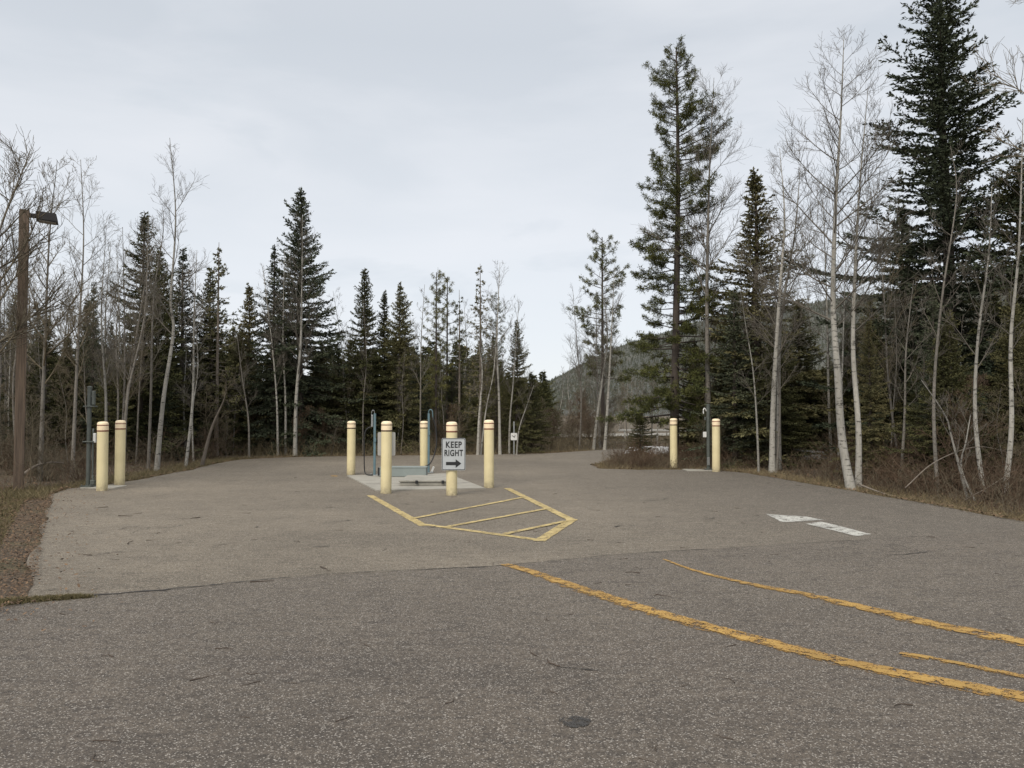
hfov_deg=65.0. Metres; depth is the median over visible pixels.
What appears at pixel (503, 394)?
spruce tree
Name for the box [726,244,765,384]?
aspen tree
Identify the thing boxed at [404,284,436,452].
aspen tree
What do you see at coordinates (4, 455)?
shrub
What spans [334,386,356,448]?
spruce tree
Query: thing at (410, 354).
aspen tree
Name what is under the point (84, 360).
spruce tree
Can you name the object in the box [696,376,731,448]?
spruce tree
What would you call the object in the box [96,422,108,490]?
bollard
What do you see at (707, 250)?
aspen tree
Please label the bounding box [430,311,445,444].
aspen tree
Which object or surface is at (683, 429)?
spruce tree
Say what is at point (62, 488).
leaf litter
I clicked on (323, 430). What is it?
sapling
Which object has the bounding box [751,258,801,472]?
aspen tree
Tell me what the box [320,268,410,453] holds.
spruce tree
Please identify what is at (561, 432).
sapling
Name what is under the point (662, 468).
dry grass
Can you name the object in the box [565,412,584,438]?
sapling
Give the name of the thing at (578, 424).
sapling
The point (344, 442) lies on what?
sapling
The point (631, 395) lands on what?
aspen tree
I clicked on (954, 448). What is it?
aspen tree
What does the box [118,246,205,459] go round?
spruce tree
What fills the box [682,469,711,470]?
concrete pad
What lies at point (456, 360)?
aspen tree
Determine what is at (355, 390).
spruce tree
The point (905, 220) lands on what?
spruce tree
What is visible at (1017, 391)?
sapling
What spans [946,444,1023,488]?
shrub
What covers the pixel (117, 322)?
aspen tree
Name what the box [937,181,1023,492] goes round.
aspen tree
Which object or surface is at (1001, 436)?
sapling
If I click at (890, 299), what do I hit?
aspen tree
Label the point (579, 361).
aspen tree
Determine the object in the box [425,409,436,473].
hose post
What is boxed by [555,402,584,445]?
sapling
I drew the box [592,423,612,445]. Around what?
sapling
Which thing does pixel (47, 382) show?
spruce tree
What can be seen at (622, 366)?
forest
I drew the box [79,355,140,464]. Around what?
spruce tree
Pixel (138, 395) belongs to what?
aspen tree
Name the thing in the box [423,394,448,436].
sapling
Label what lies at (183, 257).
spruce tree
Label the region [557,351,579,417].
aspen tree
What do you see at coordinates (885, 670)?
painted line
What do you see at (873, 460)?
shrub
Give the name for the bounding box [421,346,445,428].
spruce tree
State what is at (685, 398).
spruce tree
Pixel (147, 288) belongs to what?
aspen tree
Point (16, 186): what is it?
poplar tree
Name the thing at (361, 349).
aspen tree
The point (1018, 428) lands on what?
spruce tree
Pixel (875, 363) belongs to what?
spruce tree
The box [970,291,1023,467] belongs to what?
spruce tree
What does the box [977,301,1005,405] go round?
spruce tree
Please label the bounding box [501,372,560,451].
spruce tree
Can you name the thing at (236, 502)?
road
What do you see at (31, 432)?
sapling
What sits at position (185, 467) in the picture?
dry grass
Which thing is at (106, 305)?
aspen tree
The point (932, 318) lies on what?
spruce tree
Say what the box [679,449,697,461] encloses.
shrub
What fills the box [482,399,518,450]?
sapling
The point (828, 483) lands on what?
dry grass
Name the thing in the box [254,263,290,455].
aspen tree
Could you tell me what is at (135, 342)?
aspen tree
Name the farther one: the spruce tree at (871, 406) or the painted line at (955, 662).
the spruce tree at (871, 406)
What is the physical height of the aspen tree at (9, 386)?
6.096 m
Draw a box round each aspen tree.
[0,204,49,432]
[0,208,32,399]
[1,255,31,459]
[1,265,28,449]
[2,265,55,454]
[2,282,49,443]
[2,295,13,407]
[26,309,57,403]
[29,150,127,476]
[38,259,86,438]
[48,264,85,392]
[52,295,83,404]
[57,261,114,472]
[74,222,132,421]
[85,240,136,409]
[87,240,128,405]
[88,256,128,392]
[90,220,155,419]
[94,247,136,419]
[99,240,169,465]
[100,218,177,422]
[120,144,212,471]
[123,240,164,463]
[139,202,170,468]
[164,279,208,453]
[172,303,210,462]
[175,250,215,465]
[223,335,253,454]
[225,328,261,456]
[254,210,327,456]
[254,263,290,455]
[274,243,310,453]
[320,287,367,419]
[340,318,362,412]
[354,300,376,453]
[393,348,410,453]
[394,364,407,447]
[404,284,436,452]
[404,324,419,430]
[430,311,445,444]
[435,360,448,430]
[437,336,449,436]
[442,315,468,395]
[449,299,475,391]
[465,370,476,438]
[469,330,498,454]
[472,261,517,454]
[480,324,505,454]
[501,296,527,452]
[514,343,536,408]
[516,380,538,454]
[553,372,571,409]
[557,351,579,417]
[561,285,598,450]
[572,344,590,438]
[573,266,621,449]
[582,266,627,449]
[583,293,608,448]
[583,366,598,434]
[586,356,625,416]
[587,360,620,445]
[609,354,634,438]
[613,374,630,431]
[616,387,628,425]
[621,373,635,432]
[625,377,634,432]
[627,360,649,431]
[632,64,757,461]
[633,341,669,441]
[633,364,648,440]
[639,356,648,428]
[648,379,664,443]
[686,270,730,449]
[701,253,725,381]
[717,138,828,472]
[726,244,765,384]
[736,291,780,472]
[737,296,767,393]
[746,143,828,469]
[748,24,921,489]
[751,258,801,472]
[770,262,811,386]
[782,270,809,385]
[792,78,926,487]
[798,183,875,460]
[801,281,832,404]
[819,231,870,470]
[821,240,884,413]
[851,169,935,456]
[871,252,896,345]
[874,216,923,367]
[878,290,913,454]
[880,303,902,434]
[885,273,949,477]
[907,140,978,490]
[920,368,970,496]
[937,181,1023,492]
[937,244,978,366]
[949,401,997,499]
[959,0,1023,183]
[980,117,1023,491]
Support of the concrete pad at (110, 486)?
on the ground at (8, 566)
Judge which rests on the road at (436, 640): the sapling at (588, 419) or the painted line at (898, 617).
the painted line at (898, 617)
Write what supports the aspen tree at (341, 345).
on the ground at (8, 566)
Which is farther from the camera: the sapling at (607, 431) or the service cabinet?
the sapling at (607, 431)
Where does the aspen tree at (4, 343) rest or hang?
on the ground at (8, 566)
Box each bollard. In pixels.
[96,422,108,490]
[114,420,125,484]
[347,421,355,474]
[381,421,391,493]
[420,421,427,465]
[446,422,456,495]
[484,420,493,487]
[670,418,676,467]
[712,419,719,471]
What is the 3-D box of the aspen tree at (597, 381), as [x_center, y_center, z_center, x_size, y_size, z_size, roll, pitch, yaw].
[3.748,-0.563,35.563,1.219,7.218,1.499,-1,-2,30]
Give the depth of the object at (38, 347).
22.83 m
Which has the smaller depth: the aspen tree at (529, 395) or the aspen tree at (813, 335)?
the aspen tree at (813, 335)
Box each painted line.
[499,563,1023,701]
[664,559,1023,645]
[899,652,1023,677]
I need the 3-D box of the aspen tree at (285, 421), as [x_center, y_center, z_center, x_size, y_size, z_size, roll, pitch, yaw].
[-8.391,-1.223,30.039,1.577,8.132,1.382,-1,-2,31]
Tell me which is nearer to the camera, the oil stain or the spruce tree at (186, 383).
the oil stain
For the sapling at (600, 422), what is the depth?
36.84 m
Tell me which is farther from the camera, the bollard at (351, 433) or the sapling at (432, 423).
the sapling at (432, 423)
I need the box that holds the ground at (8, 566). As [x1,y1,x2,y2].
[0,416,1023,605]
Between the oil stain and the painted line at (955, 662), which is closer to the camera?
the oil stain
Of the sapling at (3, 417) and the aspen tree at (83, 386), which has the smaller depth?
the aspen tree at (83, 386)
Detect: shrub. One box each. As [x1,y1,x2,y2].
[0,433,67,475]
[0,434,62,474]
[2,447,82,481]
[45,421,114,467]
[46,443,114,481]
[47,441,85,468]
[114,424,196,462]
[128,422,186,459]
[186,425,241,459]
[606,441,636,456]
[606,442,638,463]
[611,453,641,465]
[616,439,661,468]
[618,434,663,464]
[625,441,652,457]
[647,436,685,458]
[665,439,701,456]
[679,440,711,466]
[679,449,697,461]
[702,440,737,462]
[739,446,765,466]
[807,440,891,473]
[811,433,862,474]
[821,424,899,466]
[849,431,920,466]
[852,448,915,481]
[853,438,969,487]
[859,446,995,492]
[871,437,924,473]
[881,443,928,470]
[883,436,943,484]
[907,441,1023,489]
[911,427,1023,490]
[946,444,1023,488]
[952,445,1023,500]
[988,449,1023,493]
[992,451,1023,494]
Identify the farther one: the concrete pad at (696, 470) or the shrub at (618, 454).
the shrub at (618, 454)
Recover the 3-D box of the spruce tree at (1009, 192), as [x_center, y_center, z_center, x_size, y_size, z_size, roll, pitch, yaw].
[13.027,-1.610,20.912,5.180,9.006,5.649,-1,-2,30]
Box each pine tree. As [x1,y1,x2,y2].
[422,269,453,452]
[432,274,463,421]
[481,291,506,448]
[566,229,631,446]
[595,34,760,455]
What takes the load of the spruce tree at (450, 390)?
on the ground at (8, 566)
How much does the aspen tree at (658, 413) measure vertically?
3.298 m
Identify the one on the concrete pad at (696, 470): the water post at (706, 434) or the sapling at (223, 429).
the water post at (706, 434)
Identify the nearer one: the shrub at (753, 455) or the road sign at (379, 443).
the road sign at (379, 443)
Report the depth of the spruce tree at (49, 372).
23.93 m
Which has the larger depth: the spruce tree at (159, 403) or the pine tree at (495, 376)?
the pine tree at (495, 376)
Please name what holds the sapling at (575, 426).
on the ground at (8, 566)
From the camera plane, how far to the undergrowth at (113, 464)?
20.67 m
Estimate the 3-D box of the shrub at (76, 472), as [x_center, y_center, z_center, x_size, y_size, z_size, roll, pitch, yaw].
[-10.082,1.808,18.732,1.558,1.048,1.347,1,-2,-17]
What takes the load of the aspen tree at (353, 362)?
on the ground at (8, 566)
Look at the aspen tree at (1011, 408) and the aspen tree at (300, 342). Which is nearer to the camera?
the aspen tree at (1011, 408)
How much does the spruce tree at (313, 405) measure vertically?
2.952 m
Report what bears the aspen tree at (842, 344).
on the ground at (8, 566)
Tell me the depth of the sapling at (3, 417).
23.71 m
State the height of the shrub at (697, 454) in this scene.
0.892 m
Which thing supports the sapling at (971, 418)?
on the ground at (8, 566)
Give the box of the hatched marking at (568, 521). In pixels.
[367,488,576,540]
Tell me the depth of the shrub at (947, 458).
15.97 m
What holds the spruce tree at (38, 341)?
on the ground at (8, 566)
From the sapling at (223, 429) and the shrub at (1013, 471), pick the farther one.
the sapling at (223, 429)
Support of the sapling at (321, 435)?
on the ground at (8, 566)
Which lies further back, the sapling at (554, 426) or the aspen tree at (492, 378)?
the sapling at (554, 426)
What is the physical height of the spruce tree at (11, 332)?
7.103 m
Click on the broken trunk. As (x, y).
(202, 463)
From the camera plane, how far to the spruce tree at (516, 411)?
31.38 m
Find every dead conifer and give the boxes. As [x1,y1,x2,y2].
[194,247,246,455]
[443,295,470,437]
[462,267,502,452]
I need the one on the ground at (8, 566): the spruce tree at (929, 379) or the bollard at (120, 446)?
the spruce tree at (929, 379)
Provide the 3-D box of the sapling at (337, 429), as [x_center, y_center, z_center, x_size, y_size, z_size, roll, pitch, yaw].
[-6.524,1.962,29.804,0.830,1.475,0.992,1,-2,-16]
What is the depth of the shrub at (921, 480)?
15.86 m
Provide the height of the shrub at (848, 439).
1.340 m
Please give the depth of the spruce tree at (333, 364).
38.16 m
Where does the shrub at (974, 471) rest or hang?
on the ground at (8, 566)
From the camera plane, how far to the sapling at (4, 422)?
21.34 m
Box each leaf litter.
[0,449,654,493]
[0,486,68,609]
[0,487,120,630]
[694,465,1023,519]
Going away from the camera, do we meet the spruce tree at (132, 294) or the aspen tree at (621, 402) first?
the spruce tree at (132, 294)
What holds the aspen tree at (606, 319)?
on the ground at (8, 566)
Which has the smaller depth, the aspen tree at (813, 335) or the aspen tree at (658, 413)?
the aspen tree at (813, 335)
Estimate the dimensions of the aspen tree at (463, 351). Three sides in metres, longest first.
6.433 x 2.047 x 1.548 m
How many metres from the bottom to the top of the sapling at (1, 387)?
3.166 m
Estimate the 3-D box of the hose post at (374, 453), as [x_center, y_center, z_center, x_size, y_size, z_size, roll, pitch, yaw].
[-3.504,1.473,20.057,0.390,1.653,0.283,0,-2,0]
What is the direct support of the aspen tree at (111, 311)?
on the ground at (8, 566)
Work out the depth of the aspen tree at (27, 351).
25.49 m
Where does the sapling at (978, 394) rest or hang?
on the ground at (8, 566)
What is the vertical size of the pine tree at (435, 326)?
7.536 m
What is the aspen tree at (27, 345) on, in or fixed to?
on the ground at (8, 566)
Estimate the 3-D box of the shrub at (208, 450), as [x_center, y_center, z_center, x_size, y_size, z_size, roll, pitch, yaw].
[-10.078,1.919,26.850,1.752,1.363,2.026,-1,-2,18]
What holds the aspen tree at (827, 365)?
on the ground at (8, 566)
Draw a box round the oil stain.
[559,716,590,727]
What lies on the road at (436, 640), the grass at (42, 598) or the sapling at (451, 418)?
the grass at (42, 598)
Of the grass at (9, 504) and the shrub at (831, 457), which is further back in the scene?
the shrub at (831, 457)
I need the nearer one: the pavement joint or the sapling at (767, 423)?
the pavement joint
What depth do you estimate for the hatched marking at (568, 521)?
12.01 m
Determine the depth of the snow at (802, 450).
25.76 m
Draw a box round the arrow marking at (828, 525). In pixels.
[767,514,867,535]
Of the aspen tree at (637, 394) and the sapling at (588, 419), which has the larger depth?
the aspen tree at (637, 394)
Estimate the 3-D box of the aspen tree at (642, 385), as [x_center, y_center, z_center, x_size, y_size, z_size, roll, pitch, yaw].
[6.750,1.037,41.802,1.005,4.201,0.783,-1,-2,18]
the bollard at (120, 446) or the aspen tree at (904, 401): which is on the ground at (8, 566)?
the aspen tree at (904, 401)
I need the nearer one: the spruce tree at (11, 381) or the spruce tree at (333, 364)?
the spruce tree at (11, 381)
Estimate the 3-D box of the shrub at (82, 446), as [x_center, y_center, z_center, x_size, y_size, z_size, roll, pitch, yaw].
[-12.157,1.746,23.007,2.085,1.403,1.803,0,-2,10]
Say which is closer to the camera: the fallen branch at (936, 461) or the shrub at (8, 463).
the fallen branch at (936, 461)
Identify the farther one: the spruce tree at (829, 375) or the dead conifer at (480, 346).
the dead conifer at (480, 346)
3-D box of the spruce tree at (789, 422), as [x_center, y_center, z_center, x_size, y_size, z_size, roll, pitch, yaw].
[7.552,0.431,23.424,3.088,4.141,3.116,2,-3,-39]
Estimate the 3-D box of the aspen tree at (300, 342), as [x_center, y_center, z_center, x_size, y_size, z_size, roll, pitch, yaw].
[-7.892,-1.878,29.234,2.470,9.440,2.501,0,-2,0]
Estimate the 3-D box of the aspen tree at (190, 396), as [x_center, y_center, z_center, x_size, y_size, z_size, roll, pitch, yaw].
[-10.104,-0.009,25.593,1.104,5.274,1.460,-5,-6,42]
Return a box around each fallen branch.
[24,462,62,474]
[857,483,890,495]
[905,446,1001,487]
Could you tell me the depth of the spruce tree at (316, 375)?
31.42 m
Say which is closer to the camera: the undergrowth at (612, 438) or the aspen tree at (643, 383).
the undergrowth at (612, 438)
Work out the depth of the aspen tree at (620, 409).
55.36 m
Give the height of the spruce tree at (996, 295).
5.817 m
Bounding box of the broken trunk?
[200,372,235,465]
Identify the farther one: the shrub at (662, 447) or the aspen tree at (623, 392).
the aspen tree at (623, 392)
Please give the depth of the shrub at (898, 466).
17.36 m
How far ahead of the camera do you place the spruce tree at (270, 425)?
30.39 m
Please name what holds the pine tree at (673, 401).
on the ground at (8, 566)
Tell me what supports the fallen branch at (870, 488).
on the ground at (8, 566)
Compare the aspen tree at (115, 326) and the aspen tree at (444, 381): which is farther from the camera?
the aspen tree at (444, 381)
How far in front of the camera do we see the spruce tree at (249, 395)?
30.28 m
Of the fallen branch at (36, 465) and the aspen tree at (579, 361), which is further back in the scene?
the aspen tree at (579, 361)
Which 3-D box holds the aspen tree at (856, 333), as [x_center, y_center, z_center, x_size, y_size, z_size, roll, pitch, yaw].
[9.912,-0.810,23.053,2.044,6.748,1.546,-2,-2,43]
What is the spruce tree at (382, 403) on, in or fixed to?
on the ground at (8, 566)
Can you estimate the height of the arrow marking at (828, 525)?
0.002 m
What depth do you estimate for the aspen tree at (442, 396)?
31.29 m
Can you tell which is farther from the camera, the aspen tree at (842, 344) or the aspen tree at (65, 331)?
the aspen tree at (65, 331)
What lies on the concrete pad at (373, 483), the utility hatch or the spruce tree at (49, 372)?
the utility hatch
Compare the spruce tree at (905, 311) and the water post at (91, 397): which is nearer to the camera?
the water post at (91, 397)
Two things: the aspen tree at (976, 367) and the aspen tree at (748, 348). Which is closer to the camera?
the aspen tree at (976, 367)
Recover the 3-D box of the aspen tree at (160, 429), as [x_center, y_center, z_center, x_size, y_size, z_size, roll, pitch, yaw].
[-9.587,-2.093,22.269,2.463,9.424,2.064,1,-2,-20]
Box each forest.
[2,340,830,438]
[547,274,1017,415]
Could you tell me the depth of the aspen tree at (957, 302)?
21.81 m
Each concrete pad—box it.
[78,485,126,488]
[347,473,485,490]
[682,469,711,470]
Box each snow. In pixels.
[629,446,668,452]
[791,448,825,459]
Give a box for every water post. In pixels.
[79,386,97,486]
[703,404,711,469]
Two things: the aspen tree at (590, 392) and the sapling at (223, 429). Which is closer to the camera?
the sapling at (223, 429)
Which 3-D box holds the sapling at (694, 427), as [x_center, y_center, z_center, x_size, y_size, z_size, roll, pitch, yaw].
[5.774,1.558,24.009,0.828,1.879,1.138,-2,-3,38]
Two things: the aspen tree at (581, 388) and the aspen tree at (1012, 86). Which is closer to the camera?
the aspen tree at (1012, 86)
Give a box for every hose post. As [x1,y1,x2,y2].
[364,410,377,475]
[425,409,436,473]
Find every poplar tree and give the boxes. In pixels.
[0,125,86,354]
[0,155,100,480]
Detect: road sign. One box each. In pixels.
[378,432,394,455]
[442,438,465,469]
[511,422,516,454]
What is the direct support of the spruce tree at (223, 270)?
on the ground at (8, 566)
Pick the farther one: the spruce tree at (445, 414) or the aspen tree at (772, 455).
the spruce tree at (445, 414)
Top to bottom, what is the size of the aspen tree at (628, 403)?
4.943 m
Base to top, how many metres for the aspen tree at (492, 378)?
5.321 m
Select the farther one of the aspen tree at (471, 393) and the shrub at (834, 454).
the aspen tree at (471, 393)
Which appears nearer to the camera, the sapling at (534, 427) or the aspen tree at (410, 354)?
the sapling at (534, 427)
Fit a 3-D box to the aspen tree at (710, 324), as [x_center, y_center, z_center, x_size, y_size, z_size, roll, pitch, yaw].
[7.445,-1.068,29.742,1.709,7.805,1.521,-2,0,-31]
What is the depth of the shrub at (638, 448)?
23.92 m
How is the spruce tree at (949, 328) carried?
on the ground at (8, 566)
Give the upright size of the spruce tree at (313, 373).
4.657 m
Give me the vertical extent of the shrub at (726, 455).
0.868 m
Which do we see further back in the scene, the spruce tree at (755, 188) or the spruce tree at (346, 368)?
the spruce tree at (346, 368)
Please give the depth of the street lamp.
16.62 m
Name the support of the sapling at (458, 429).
on the ground at (8, 566)
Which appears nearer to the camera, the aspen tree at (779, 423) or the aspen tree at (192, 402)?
the aspen tree at (779, 423)
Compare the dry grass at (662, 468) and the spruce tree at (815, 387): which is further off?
the spruce tree at (815, 387)
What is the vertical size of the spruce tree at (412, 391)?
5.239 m
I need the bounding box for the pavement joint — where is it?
[91,535,927,594]
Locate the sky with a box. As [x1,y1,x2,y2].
[0,0,1023,381]
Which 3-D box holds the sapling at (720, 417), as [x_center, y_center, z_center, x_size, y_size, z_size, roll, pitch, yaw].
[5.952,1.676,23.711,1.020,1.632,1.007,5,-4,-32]
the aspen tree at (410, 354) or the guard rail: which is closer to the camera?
the aspen tree at (410, 354)
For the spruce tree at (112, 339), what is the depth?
32.69 m
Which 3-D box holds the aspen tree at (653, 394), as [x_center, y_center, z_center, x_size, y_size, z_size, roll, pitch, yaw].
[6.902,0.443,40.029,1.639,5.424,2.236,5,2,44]
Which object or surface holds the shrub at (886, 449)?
on the ground at (8, 566)
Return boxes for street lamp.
[13,209,57,490]
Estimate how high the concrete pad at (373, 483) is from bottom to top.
0.126 m
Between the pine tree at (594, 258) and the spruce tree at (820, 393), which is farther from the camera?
the pine tree at (594, 258)
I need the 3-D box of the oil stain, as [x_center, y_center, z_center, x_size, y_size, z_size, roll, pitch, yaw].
[0.324,1.735,4.133,0.169,0.001,0.156,0,-2,0]
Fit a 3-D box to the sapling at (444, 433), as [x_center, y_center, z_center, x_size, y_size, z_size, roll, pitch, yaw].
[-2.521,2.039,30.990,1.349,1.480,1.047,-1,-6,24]
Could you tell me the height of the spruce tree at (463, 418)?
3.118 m
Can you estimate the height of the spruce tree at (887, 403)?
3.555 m
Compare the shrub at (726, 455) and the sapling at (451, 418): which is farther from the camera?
the sapling at (451, 418)
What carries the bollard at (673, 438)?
on the ground at (8, 566)
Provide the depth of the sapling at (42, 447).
17.91 m
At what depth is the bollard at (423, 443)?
21.11 m
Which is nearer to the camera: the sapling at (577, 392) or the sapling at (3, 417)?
the sapling at (3, 417)
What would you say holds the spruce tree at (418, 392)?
on the ground at (8, 566)
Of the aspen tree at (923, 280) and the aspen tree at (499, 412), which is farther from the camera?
the aspen tree at (499, 412)
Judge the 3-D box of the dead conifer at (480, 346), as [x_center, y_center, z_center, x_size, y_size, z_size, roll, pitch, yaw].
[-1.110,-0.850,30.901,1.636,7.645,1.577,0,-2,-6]
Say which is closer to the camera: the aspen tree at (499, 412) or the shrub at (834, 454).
the shrub at (834, 454)
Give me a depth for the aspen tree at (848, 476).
17.30 m
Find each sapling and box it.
[0,363,40,448]
[0,369,51,474]
[0,379,25,448]
[0,386,28,468]
[2,389,72,485]
[30,409,70,480]
[34,367,85,461]
[182,382,233,456]
[210,407,232,455]
[246,407,266,446]
[288,404,314,446]
[308,414,333,448]
[309,407,333,439]
[327,418,346,455]
[334,425,361,447]
[337,416,354,443]
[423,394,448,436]
[427,404,441,448]
[431,419,452,446]
[437,403,465,436]
[449,400,473,441]
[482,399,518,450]
[523,410,546,443]
[537,399,551,429]
[543,407,571,441]
[551,404,568,441]
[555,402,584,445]
[558,399,587,446]
[560,389,590,428]
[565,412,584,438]
[567,408,586,439]
[569,397,597,439]
[579,404,594,441]
[582,400,595,438]
[583,401,615,435]
[588,411,610,449]
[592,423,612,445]
[596,397,623,435]
[597,416,614,445]
[607,417,616,443]
[608,396,619,430]
[692,409,712,453]
[698,414,731,454]
[753,397,769,457]
[814,389,851,452]
[913,372,1007,485]
[959,375,990,446]
[971,387,1023,469]
[1001,365,1023,453]
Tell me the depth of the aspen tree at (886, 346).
20.80 m
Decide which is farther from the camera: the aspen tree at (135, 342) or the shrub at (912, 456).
the aspen tree at (135, 342)
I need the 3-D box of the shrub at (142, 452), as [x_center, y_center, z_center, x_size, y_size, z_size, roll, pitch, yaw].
[-11.152,1.860,24.871,2.674,1.273,2.671,0,-2,-5]
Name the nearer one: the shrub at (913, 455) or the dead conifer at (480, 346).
the shrub at (913, 455)
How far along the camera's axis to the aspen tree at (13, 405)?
20.41 m
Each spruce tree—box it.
[0,359,12,444]
[0,366,13,459]
[0,384,11,430]
[1,292,41,430]
[1,324,37,435]
[5,315,86,468]
[25,335,99,464]
[29,304,53,411]
[37,346,56,408]
[51,282,127,454]
[51,300,112,454]
[78,211,210,460]
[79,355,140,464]
[107,322,121,364]
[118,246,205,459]
[132,248,231,455]
[138,357,186,460]
[170,343,200,451]
[171,267,244,454]
[174,316,252,457]
[219,332,266,455]
[220,326,236,379]
[223,283,279,454]
[225,187,376,456]
[225,337,251,427]
[231,244,318,454]
[251,365,267,454]
[255,342,303,425]
[299,387,331,451]
[304,372,333,452]
[305,345,343,448]
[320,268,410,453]
[322,346,349,443]
[325,349,336,391]
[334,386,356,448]
[340,360,357,412]
[342,363,362,437]
[343,291,414,450]
[356,282,437,454]
[366,373,404,441]
[390,347,418,445]
[401,344,434,444]
[401,348,433,433]
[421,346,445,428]
[421,380,441,440]
[430,361,476,451]
[431,375,469,448]
[454,379,476,450]
[463,339,486,436]
[463,368,482,440]
[468,336,507,431]
[473,373,504,444]
[475,348,490,429]
[483,360,508,429]
[489,389,512,445]
[491,320,543,453]
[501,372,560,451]
[625,410,658,456]
[660,374,730,449]
[663,342,710,451]
[677,166,846,468]
[678,287,770,464]
[686,330,732,445]
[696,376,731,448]
[729,330,826,468]
[759,341,808,441]
[779,0,1023,453]
[781,299,845,449]
[803,354,827,451]
[807,366,835,451]
[819,322,866,460]
[820,355,833,451]
[825,332,879,445]
[826,204,956,453]
[830,318,901,479]
[844,314,891,403]
[849,300,885,392]
[852,288,925,436]
[862,343,900,431]
[862,346,919,451]
[879,324,1001,486]
[896,283,973,454]
[896,355,923,442]
[901,309,991,484]
[905,322,985,481]
[906,158,1023,464]
[967,292,1014,406]
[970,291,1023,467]
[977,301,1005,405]
[980,319,1023,469]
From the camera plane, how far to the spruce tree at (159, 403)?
25.92 m
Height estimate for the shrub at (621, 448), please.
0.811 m
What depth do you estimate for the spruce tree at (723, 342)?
26.70 m
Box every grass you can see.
[0,456,251,499]
[0,486,35,546]
[0,592,96,606]
[1,447,653,499]
[591,462,689,469]
[687,464,1023,520]
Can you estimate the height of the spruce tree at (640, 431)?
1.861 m
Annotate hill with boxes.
[550,280,1023,415]
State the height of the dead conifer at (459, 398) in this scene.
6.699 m
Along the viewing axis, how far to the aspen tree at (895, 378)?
20.26 m
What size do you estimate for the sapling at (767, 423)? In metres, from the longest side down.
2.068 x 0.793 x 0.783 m
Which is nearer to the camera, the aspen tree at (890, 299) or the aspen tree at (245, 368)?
the aspen tree at (890, 299)
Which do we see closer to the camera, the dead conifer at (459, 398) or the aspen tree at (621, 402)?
the dead conifer at (459, 398)
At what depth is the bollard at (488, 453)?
16.97 m
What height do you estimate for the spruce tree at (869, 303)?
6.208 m
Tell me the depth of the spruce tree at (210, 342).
29.04 m
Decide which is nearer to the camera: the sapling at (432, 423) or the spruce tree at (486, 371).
the sapling at (432, 423)
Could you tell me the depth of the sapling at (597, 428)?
34.66 m
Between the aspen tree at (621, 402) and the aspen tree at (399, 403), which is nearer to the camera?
the aspen tree at (399, 403)
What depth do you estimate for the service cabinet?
19.58 m
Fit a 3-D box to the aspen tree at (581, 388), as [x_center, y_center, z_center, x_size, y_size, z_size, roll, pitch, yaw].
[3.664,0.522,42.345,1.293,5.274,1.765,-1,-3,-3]
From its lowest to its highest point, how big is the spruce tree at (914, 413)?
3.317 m
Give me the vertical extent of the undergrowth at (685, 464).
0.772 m
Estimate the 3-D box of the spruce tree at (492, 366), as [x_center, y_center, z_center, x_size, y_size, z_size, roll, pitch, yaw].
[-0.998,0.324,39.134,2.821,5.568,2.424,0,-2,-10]
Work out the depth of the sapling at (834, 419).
23.82 m
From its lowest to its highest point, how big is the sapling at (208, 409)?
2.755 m
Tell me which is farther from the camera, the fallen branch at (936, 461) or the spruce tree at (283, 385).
the spruce tree at (283, 385)
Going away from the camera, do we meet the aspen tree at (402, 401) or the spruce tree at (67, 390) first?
the spruce tree at (67, 390)
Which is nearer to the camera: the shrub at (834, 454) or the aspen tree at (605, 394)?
the shrub at (834, 454)
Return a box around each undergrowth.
[0,433,267,498]
[194,428,588,456]
[539,432,684,450]
[596,444,830,469]
[746,439,1023,516]
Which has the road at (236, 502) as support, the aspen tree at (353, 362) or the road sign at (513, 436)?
the road sign at (513, 436)
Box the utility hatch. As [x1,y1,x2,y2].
[399,475,445,485]
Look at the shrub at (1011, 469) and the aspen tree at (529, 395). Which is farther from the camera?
the aspen tree at (529, 395)
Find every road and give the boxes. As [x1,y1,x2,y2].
[0,530,1023,767]
[26,449,1023,596]
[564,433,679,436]
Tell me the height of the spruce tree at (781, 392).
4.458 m
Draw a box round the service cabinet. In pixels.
[378,466,427,476]
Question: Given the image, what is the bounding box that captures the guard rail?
[618,429,681,436]
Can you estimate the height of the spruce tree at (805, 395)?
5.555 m
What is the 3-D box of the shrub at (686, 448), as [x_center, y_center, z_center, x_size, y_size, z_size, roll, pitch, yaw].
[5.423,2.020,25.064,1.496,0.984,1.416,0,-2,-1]
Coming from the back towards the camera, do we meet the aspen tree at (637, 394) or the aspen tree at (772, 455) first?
the aspen tree at (637, 394)
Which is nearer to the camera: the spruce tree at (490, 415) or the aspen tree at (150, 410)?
the aspen tree at (150, 410)
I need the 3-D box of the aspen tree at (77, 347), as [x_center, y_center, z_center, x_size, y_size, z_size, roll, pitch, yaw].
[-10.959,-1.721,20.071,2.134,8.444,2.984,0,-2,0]
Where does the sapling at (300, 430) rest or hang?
on the ground at (8, 566)
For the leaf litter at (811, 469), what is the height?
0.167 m
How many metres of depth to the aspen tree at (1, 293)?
21.62 m
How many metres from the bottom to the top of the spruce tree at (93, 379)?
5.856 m
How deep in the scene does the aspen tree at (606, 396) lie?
37.92 m
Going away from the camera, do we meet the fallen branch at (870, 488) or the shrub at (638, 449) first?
the fallen branch at (870, 488)
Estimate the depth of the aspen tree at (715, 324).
25.16 m

